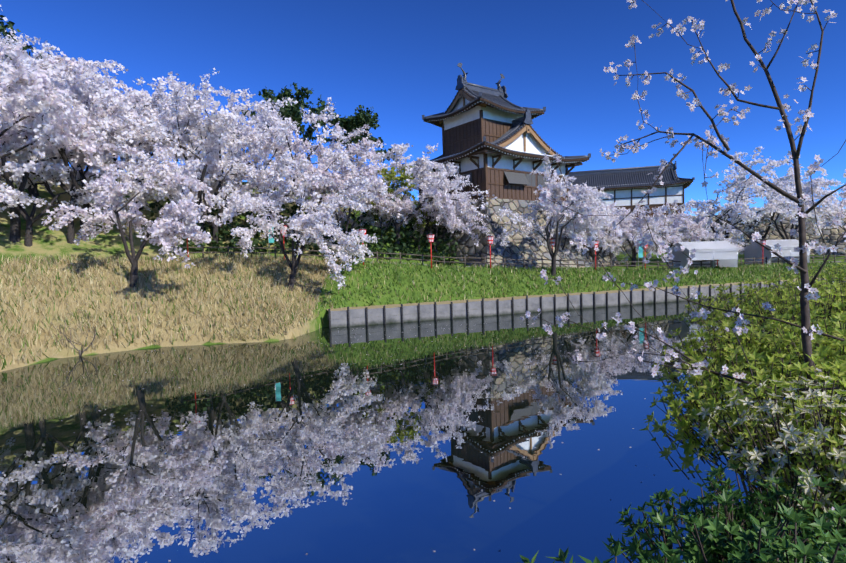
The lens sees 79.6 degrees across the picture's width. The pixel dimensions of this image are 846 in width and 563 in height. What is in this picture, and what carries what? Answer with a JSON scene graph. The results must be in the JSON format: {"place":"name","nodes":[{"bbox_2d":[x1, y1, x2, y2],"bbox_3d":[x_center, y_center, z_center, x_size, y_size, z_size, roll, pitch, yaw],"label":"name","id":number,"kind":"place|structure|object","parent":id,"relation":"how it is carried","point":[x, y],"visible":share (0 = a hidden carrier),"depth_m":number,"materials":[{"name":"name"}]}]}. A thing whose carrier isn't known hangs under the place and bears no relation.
{"place":"outdoors","nodes":[
{"label":"outdoors","id":0,"kind":"place"},
{"bbox_2d":[0,288,845,562],"bbox_3d":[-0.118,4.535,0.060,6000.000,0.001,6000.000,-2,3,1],"label":"moat water","id":1,"kind":"structure","parent":0,"point":[422,485],"depth_m":12.28,"materials":[{"name":"blue liquid"}]},
{"bbox_2d":[11,323,688,560],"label":"floating petals","id":2,"kind":"object","parent":1,"relation":"on","point":[319,420],"visible":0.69,"depth_m":14.08,"materials":[{"name":"pink plant"}]},
{"bbox_2d":[0,171,845,560],"bbox_3d":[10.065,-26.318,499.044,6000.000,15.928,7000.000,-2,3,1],"label":"ground","id":3,"kind":"structure","parent":0,"point":[54,243],"depth_m":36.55,"materials":[{"name":"beige plant"}]},
{"bbox_2d":[0,15,51,62],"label":"evergreen tree","id":4,"kind":"object","parent":3,"relation":"on","point":[10,25],"visible":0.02,"depth_m":53.43,"materials":[{"name":"green plant"}]},
{"bbox_2d":[0,5,76,107],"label":"cherry tree","id":5,"kind":"object","parent":3,"relation":"on","point":[28,61],"visible":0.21,"depth_m":46.13,"materials":[{"name":"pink plant"}]},
{"bbox_2d":[0,99,134,242],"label":"cherry tree","id":6,"kind":"object","parent":3,"relation":"on","point":[87,147],"visible":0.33,"depth_m":36.26,"materials":[{"name":"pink plant"}]},
{"bbox_2d":[0,137,136,246],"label":"cherry tree","id":7,"kind":"object","parent":3,"relation":"on","point":[8,194],"visible":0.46,"depth_m":37.40,"materials":[{"name":"pink plant"}]},
{"bbox_2d":[42,311,97,356],"bbox_3d":[-17.659,2.619,25.385,2.789,3.002,5.429,-3,3,-30],"label":"bare shrub","id":8,"kind":"object","parent":3,"relation":"on","point":[80,353],"visible":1,"depth_m":25.87,"materials":[{"name":"brown plant"}]},
{"bbox_2d":[0,17,142,204],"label":"cherry tree","id":9,"kind":"object","parent":3,"relation":"on","point":[38,81],"visible":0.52,"depth_m":33.00,"materials":[{"name":"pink plant"}]},
{"bbox_2d":[0,59,151,196],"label":"cherry tree","id":10,"kind":"object","parent":3,"relation":"on","point":[112,83],"visible":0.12,"depth_m":45.52,"materials":[{"name":"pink plant"}]},
{"bbox_2d":[0,96,161,243],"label":"cherry tree","id":11,"kind":"object","parent":3,"relation":"on","point":[13,165],"visible":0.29,"depth_m":38.53,"materials":[{"name":"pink plant"}]},
{"bbox_2d":[0,57,201,239],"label":"cherry tree","id":12,"kind":"object","parent":3,"relation":"on","point":[44,126],"visible":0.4,"depth_m":36.87,"materials":[{"name":"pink plant"}]},
{"bbox_2d":[0,73,211,209],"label":"cherry tree","id":13,"kind":"object","parent":3,"relation":"on","point":[159,93],"visible":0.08,"depth_m":45.64,"materials":[{"name":"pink plant"}]},
{"bbox_2d":[6,78,216,167],"bbox_3d":[-32.788,-16.243,53.627,20.280,10.516,12.059,-4,4,-41],"label":"cherry tree","id":14,"kind":"object","parent":3,"relation":"on","point":[126,89],"visible":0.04,"depth_m":53.76,"materials":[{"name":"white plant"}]},
{"bbox_2d":[41,139,215,287],"bbox_3d":[-17.605,-4.378,31.920,13.109,9.864,8.299,0,3,36],"label":"cherry tree","id":15,"kind":"object","parent":3,"relation":"on","point":[162,228],"visible":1,"depth_m":31.62,"materials":[{"name":"pink plant"}]},
{"bbox_2d":[49,71,275,243],"bbox_3d":[-19.689,-9.722,41.715,12.379,13.944,14.647,-1,3,13],"label":"cherry tree","id":16,"kind":"object","parent":3,"relation":"on","point":[222,120],"visible":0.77,"depth_m":39.37,"materials":[{"name":"white plant"}]},
{"bbox_2d":[143,129,277,246],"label":"cherry tree","id":17,"kind":"object","parent":3,"relation":"on","point":[242,167],"visible":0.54,"depth_m":43.25,"materials":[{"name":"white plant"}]},
{"bbox_2d":[170,68,273,190],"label":"cherry tree","id":18,"kind":"object","parent":3,"relation":"on","point":[242,121],"visible":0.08,"depth_m":53.80,"materials":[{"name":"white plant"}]},
{"bbox_2d":[172,97,344,232],"bbox_3d":[-15.518,-10.886,48.820,15.442,13.730,16.556,-2,3,1],"label":"cherry tree","id":19,"kind":"object","parent":3,"relation":"on","point":[280,128],"visible":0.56,"depth_m":45.57,"materials":[{"name":"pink plant"}]},
{"bbox_2d":[268,228,273,255],"bbox_3d":[-13.211,-3.523,44.299,0.517,3.200,0.151,-2,3,1],"label":"banner","id":20,"kind":"object","parent":3,"relation":"on","point":[271,240],"visible":0.27,"depth_m":44.28,"materials":[{"name":"teal fabric"}]},
{"bbox_2d":[280,225,286,258],"bbox_3d":[-11.407,-3.138,41.655,0.720,3.140,0.624,-2,3,1],"label":"lantern pole","id":21,"kind":"object","parent":3,"relation":"on","point":[285,226],"visible":0.25,"depth_m":41.60,"materials":[{"name":"red paint"}]},
{"bbox_2d":[190,152,379,290],"bbox_3d":[-9.066,-3.898,36.548,11.808,9.542,9.770,-2,3,1],"label":"cherry tree","id":22,"kind":"object","parent":3,"relation":"on","point":[310,227],"visible":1,"depth_m":35.31,"materials":[{"name":"white plant"}]},
{"bbox_2d":[241,82,351,156],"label":"evergreen tree","id":23,"kind":"object","parent":3,"relation":"on","point":[293,112],"visible":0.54,"depth_m":65.72,"materials":[{"name":"green plant"}]},
{"bbox_2d":[149,195,458,265],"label":"hedge undergrowth","id":24,"kind":"object","parent":3,"relation":"on","point":[380,245],"visible":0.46,"depth_m":47.58,"materials":[{"name":"green plant"}]},
{"bbox_2d":[229,107,382,211],"bbox_3d":[-12.549,-13.066,55.374,17.205,11.466,15.813,-2,3,1],"label":"cherry tree","id":25,"kind":"object","parent":3,"relation":"on","point":[299,146],"visible":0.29,"depth_m":53.23,"materials":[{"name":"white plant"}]},
{"bbox_2d":[241,137,406,246],"bbox_3d":[-8.662,-8.277,47.371,13.609,10.872,10.838,0,3,27],"label":"cherry tree","id":26,"kind":"object","parent":3,"relation":"on","point":[313,191],"visible":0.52,"depth_m":46.31,"materials":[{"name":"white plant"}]},
{"bbox_2d":[311,105,397,164],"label":"evergreen tree","id":27,"kind":"object","parent":3,"relation":"on","point":[357,121],"visible":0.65,"depth_m":67.96,"materials":[{"name":"green plant"}]},
{"bbox_2d":[358,228,366,264],"bbox_3d":[-4.804,-2.716,40.583,0.720,3.140,0.624,-2,3,1],"label":"lantern pole","id":28,"kind":"object","parent":3,"relation":"on","point":[360,230],"visible":0.33,"depth_m":40.41,"materials":[{"name":"red paint"}]},
{"bbox_2d":[316,170,409,247],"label":"cherry tree","id":29,"kind":"object","parent":3,"relation":"on","point":[341,216],"visible":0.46,"depth_m":47.59,"materials":[{"name":"pink plant"}]},
{"bbox_2d":[351,166,415,241],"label":"young tree","id":30,"kind":"object","parent":3,"relation":"on","point":[401,178],"visible":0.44,"depth_m":47.41,"materials":[{"name":"green plant"}]},
{"bbox_2d":[374,193,440,250],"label":"young tree","id":31,"kind":"object","parent":3,"relation":"on","point":[421,217],"visible":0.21,"depth_m":49.26,"materials":[{"name":"green plant"}]},
{"bbox_2d":[321,143,497,249],"bbox_3d":[-1.467,-8.054,49.005,19.378,10.325,8.966,-3,3,-31],"label":"cherry tree","id":32,"kind":"object","parent":3,"relation":"on","point":[400,150],"visible":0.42,"depth_m":47.92,"materials":[{"name":"pink plant"}]},
{"bbox_2d":[377,162,479,247],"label":"cherry tree","id":33,"kind":"object","parent":3,"relation":"on","point":[454,185],"visible":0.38,"depth_m":47.80,"materials":[{"name":"pink plant"}]},
{"bbox_2d":[427,233,434,267],"bbox_3d":[0.679,-2.507,42.681,0.720,3.140,0.624,-2,3,1],"label":"lantern pole","id":34,"kind":"object","parent":3,"relation":"on","point":[430,237],"visible":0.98,"depth_m":42.54,"materials":[{"name":"red paint"}]},
{"bbox_2d":[381,177,491,254],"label":"cherry tree","id":35,"kind":"object","parent":3,"relation":"on","point":[450,224],"visible":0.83,"depth_m":47.21,"materials":[{"name":"pink plant"}]},
{"bbox_2d":[486,235,493,267],"bbox_3d":[5.916,-2.518,44.688,0.720,3.140,0.624,-2,3,1],"label":"lantern pole","id":36,"kind":"object","parent":3,"relation":"on","point":[489,238],"visible":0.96,"depth_m":44.53,"materials":[{"name":"red paint"}]},
{"bbox_2d":[173,245,845,269],"bbox_3d":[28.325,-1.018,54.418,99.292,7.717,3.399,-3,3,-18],"label":"path fence","id":37,"kind":"object","parent":3,"relation":"on","point":[504,259],"visible":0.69,"depth_m":45.53,"materials":[{"name":"brown wood"}]},
{"bbox_2d":[550,237,554,248],"bbox_3d":[12.022,-2.508,47.035,0.720,3.140,0.624,-2,3,1],"label":"lantern pole","id":38,"kind":"object","parent":3,"relation":"on","point":[552,241],"visible":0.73,"depth_m":46.79,"materials":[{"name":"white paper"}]},
{"bbox_2d":[493,154,619,275],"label":"cherry tree","id":39,"kind":"object","parent":3,"relation":"on","point":[558,220],"visible":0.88,"depth_m":44.95,"materials":[{"name":"pink plant"}]},
{"bbox_2d":[520,195,604,249],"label":"cherry tree","id":40,"kind":"object","parent":3,"relation":"on","point":[549,214],"visible":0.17,"depth_m":52.78,"materials":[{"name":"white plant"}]},
{"bbox_2d":[327,278,845,327],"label":"retaining wall","id":41,"kind":"structure","parent":3,"relation":"on","point":[367,315],"depth_m":38.49,"materials":[{"name":"concrete"}]},
{"bbox_2d":[593,240,598,269],"bbox_3d":[16.563,-2.467,48.781,0.720,3.140,0.624,-2,3,1],"label":"lantern pole","id":42,"kind":"object","parent":3,"relation":"on","point":[596,244],"visible":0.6,"depth_m":48.68,"materials":[{"name":"red paint"}]},
{"bbox_2d":[563,218,629,258],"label":"cherry tree","id":43,"kind":"object","parent":3,"relation":"on","point":[604,245],"visible":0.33,"depth_m":55.57,"materials":[{"name":"pink plant"}]},
{"bbox_2d":[558,200,647,266],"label":"cherry tree","id":44,"kind":"object","parent":3,"relation":"on","point":[631,229],"visible":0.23,"depth_m":55.53,"materials":[{"name":"pink plant"}]},
{"bbox_2d":[517,539,690,562],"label":"shrub","id":45,"kind":"object","parent":3,"relation":"on","point":[617,551],"visible":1,"depth_m":0.96,"materials":[{"name":"green plant"}]},
{"bbox_2d":[422,198,845,267],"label":"stone wall","id":46,"kind":"structure","parent":3,"relation":"on","point":[521,247],"depth_m":52.79,"materials":[{"name":"grey stone"}]},
{"bbox_2d":[396,63,590,201],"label":"castle tower","id":47,"kind":"structure","parent":46,"relation":"on","point":[494,143],"depth_m":54.33,"materials":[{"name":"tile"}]},
{"bbox_2d":[568,154,694,218],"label":"building","id":48,"kind":"structure","parent":46,"relation":"on","point":[624,187],"depth_m":91.43,"materials":[{"name":"tile"}]},
{"bbox_2d":[638,241,642,267],"bbox_3d":[23.085,-2.686,53.882,0.517,3.200,0.151,-2,3,1],"label":"banner","id":49,"kind":"object","parent":3,"relation":"on","point":[640,252],"visible":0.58,"depth_m":53.86,"materials":[{"name":"teal fabric"}]},
{"bbox_2d":[598,205,684,266],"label":"cherry tree","id":50,"kind":"object","parent":3,"relation":"on","point":[650,220],"visible":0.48,"depth_m":57.34,"materials":[{"name":"pink plant"}]},
{"bbox_2d":[606,214,677,266],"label":"cherry tree","id":51,"kind":"object","parent":3,"relation":"on","point":[632,256],"visible":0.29,"depth_m":58.25,"materials":[{"name":"pink plant"}]},
{"bbox_2d":[634,210,707,264],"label":"cherry tree","id":52,"kind":"object","parent":3,"relation":"on","point":[667,236],"visible":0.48,"depth_m":58.09,"materials":[{"name":"pink plant"}]},
{"bbox_2d":[520,0,845,533],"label":"cherry tree","id":53,"kind":"object","parent":3,"relation":"on","point":[806,289],"visible":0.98,"depth_m":2.77,"materials":[{"name":"white plant"}]},
{"bbox_2d":[664,204,723,241],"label":"cherry tree","id":54,"kind":"object","parent":3,"relation":"on","point":[702,224],"visible":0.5,"depth_m":60.91,"materials":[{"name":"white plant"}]},
{"bbox_2d":[667,241,738,268],"bbox_3d":[29.760,-2.848,54.183,5.560,2.850,3.760,-2,3,-7],"label":"event tent","id":55,"kind":"object","parent":3,"relation":"on","point":[725,253],"visible":0.77,"depth_m":52.91,"materials":[{"name":"grey fabric"}]},
{"bbox_2d":[674,217,745,254],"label":"cherry tree","id":56,"kind":"object","parent":3,"relation":"on","point":[741,248],"visible":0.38,"depth_m":62.06,"materials":[{"name":"pink plant"}]},
{"bbox_2d":[607,480,837,562],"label":"shrub","id":57,"kind":"object","parent":3,"relation":"on","point":[716,527],"visible":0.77,"depth_m":1.32,"materials":[{"name":"green plant"}]},
{"bbox_2d":[639,347,845,553],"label":"yellow shrub","id":58,"kind":"object","parent":3,"relation":"on","point":[696,397],"visible":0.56,"depth_m":2.26,"materials":[{"name":"green plant"}]},
{"bbox_2d":[663,146,822,240],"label":"cherry tree","id":59,"kind":"object","parent":3,"relation":"on","point":[731,214],"visible":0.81,"depth_m":60.59,"materials":[{"name":"pink plant"}]},
{"bbox_2d":[642,512,845,562],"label":"shrub","id":60,"kind":"object","parent":3,"relation":"on","point":[767,557],"visible":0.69,"depth_m":1.16,"materials":[{"name":"green plant"}]},
{"bbox_2d":[651,311,843,511],"bbox_3d":[2.181,0.994,3.323,1.249,1.614,1.182,-2,3,1],"label":"yellow shrub","id":61,"kind":"object","parent":3,"relation":"on","point":[718,345],"visible":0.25,"depth_m":3.27,"materials":[{"name":"green plant"}]},
{"bbox_2d":[666,461,845,562],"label":"shrub","id":62,"kind":"object","parent":3,"relation":"on","point":[838,511],"visible":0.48,"depth_m":1.53,"materials":[{"name":"green plant"}]},
{"bbox_2d":[680,274,840,398],"bbox_3d":[3.703,0.774,5.388,1.770,1.732,1.759,-2,3,1],"label":"yellow shrub","id":63,"kind":"object","parent":3,"relation":"on","point":[725,297],"visible":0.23,"depth_m":5.40,"materials":[{"name":"green plant"}]},
{"bbox_2d":[760,239,765,264],"bbox_3d":[38.162,-3.163,57.045,0.720,3.140,0.624,-2,3,1],"label":"lantern pole","id":64,"kind":"object","parent":3,"relation":"on","point":[762,241],"visible":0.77,"depth_m":56.93,"materials":[{"name":"red paint"}]},
{"bbox_2d":[696,375,845,543],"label":"white flower shrub","id":65,"kind":"object","parent":3,"relation":"on","point":[836,472],"visible":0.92,"depth_m":1.77,"materials":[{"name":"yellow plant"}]},
{"bbox_2d":[717,164,830,239],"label":"cherry tree","id":66,"kind":"object","parent":3,"relation":"on","point":[730,197],"visible":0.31,"depth_m":80.11,"materials":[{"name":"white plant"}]},
{"bbox_2d":[703,273,845,354],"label":"yellow shrub","id":67,"kind":"object","parent":3,"relation":"on","point":[794,310],"visible":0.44,"depth_m":3.88,"materials":[{"name":"green plant"}]},
{"bbox_2d":[744,239,809,264],"bbox_3d":[41.699,-3.490,59.915,5.560,2.850,3.760,-2,3,-13],"label":"event tent","id":68,"kind":"object","parent":3,"relation":"on","point":[753,249],"visible":0.71,"depth_m":58.95,"materials":[{"name":"grey fabric"}]},
{"bbox_2d":[726,311,845,521],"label":"yellow shrub","id":69,"kind":"object","parent":3,"relation":"on","point":[834,349],"visible":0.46,"depth_m":2.64,"materials":[{"name":"green plant"}]},
{"bbox_2d":[729,170,845,245],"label":"cherry tree","id":70,"kind":"object","parent":3,"relation":"on","point":[823,203],"visible":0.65,"depth_m":67.45,"materials":[{"name":"pink plant"}]},
{"bbox_2d":[756,260,845,295],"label":"yellow shrub","id":71,"kind":"object","parent":3,"relation":"on","point":[812,275],"visible":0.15,"depth_m":6.29,"materials":[{"name":"green plant"}]},
{"bbox_2d":[773,542,845,562],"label":"shrub","id":72,"kind":"object","parent":3,"relation":"on","point":[828,558],"visible":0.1,"depth_m":1.15,"materials":[{"name":"green plant"}]},
{"bbox_2d":[779,267,845,328],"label":"yellow shrub","id":73,"kind":"object","parent":3,"relation":"on","point":[843,287],"visible":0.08,"depth_m":4.64,"materials":[{"name":"green plant"}]},
{"bbox_2d":[786,183,845,235],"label":"cherry tree","id":74,"kind":"object","parent":3,"relation":"on","point":[841,213],"visible":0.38,"depth_m":70.06,"materials":[{"name":"pink plant"}]},
{"bbox_2d":[0,0,845,215],"label":"sky","id":75,"kind":"structure","parent":0,"point":[399,59],"materials":[{"name":"blue"}]}
]}

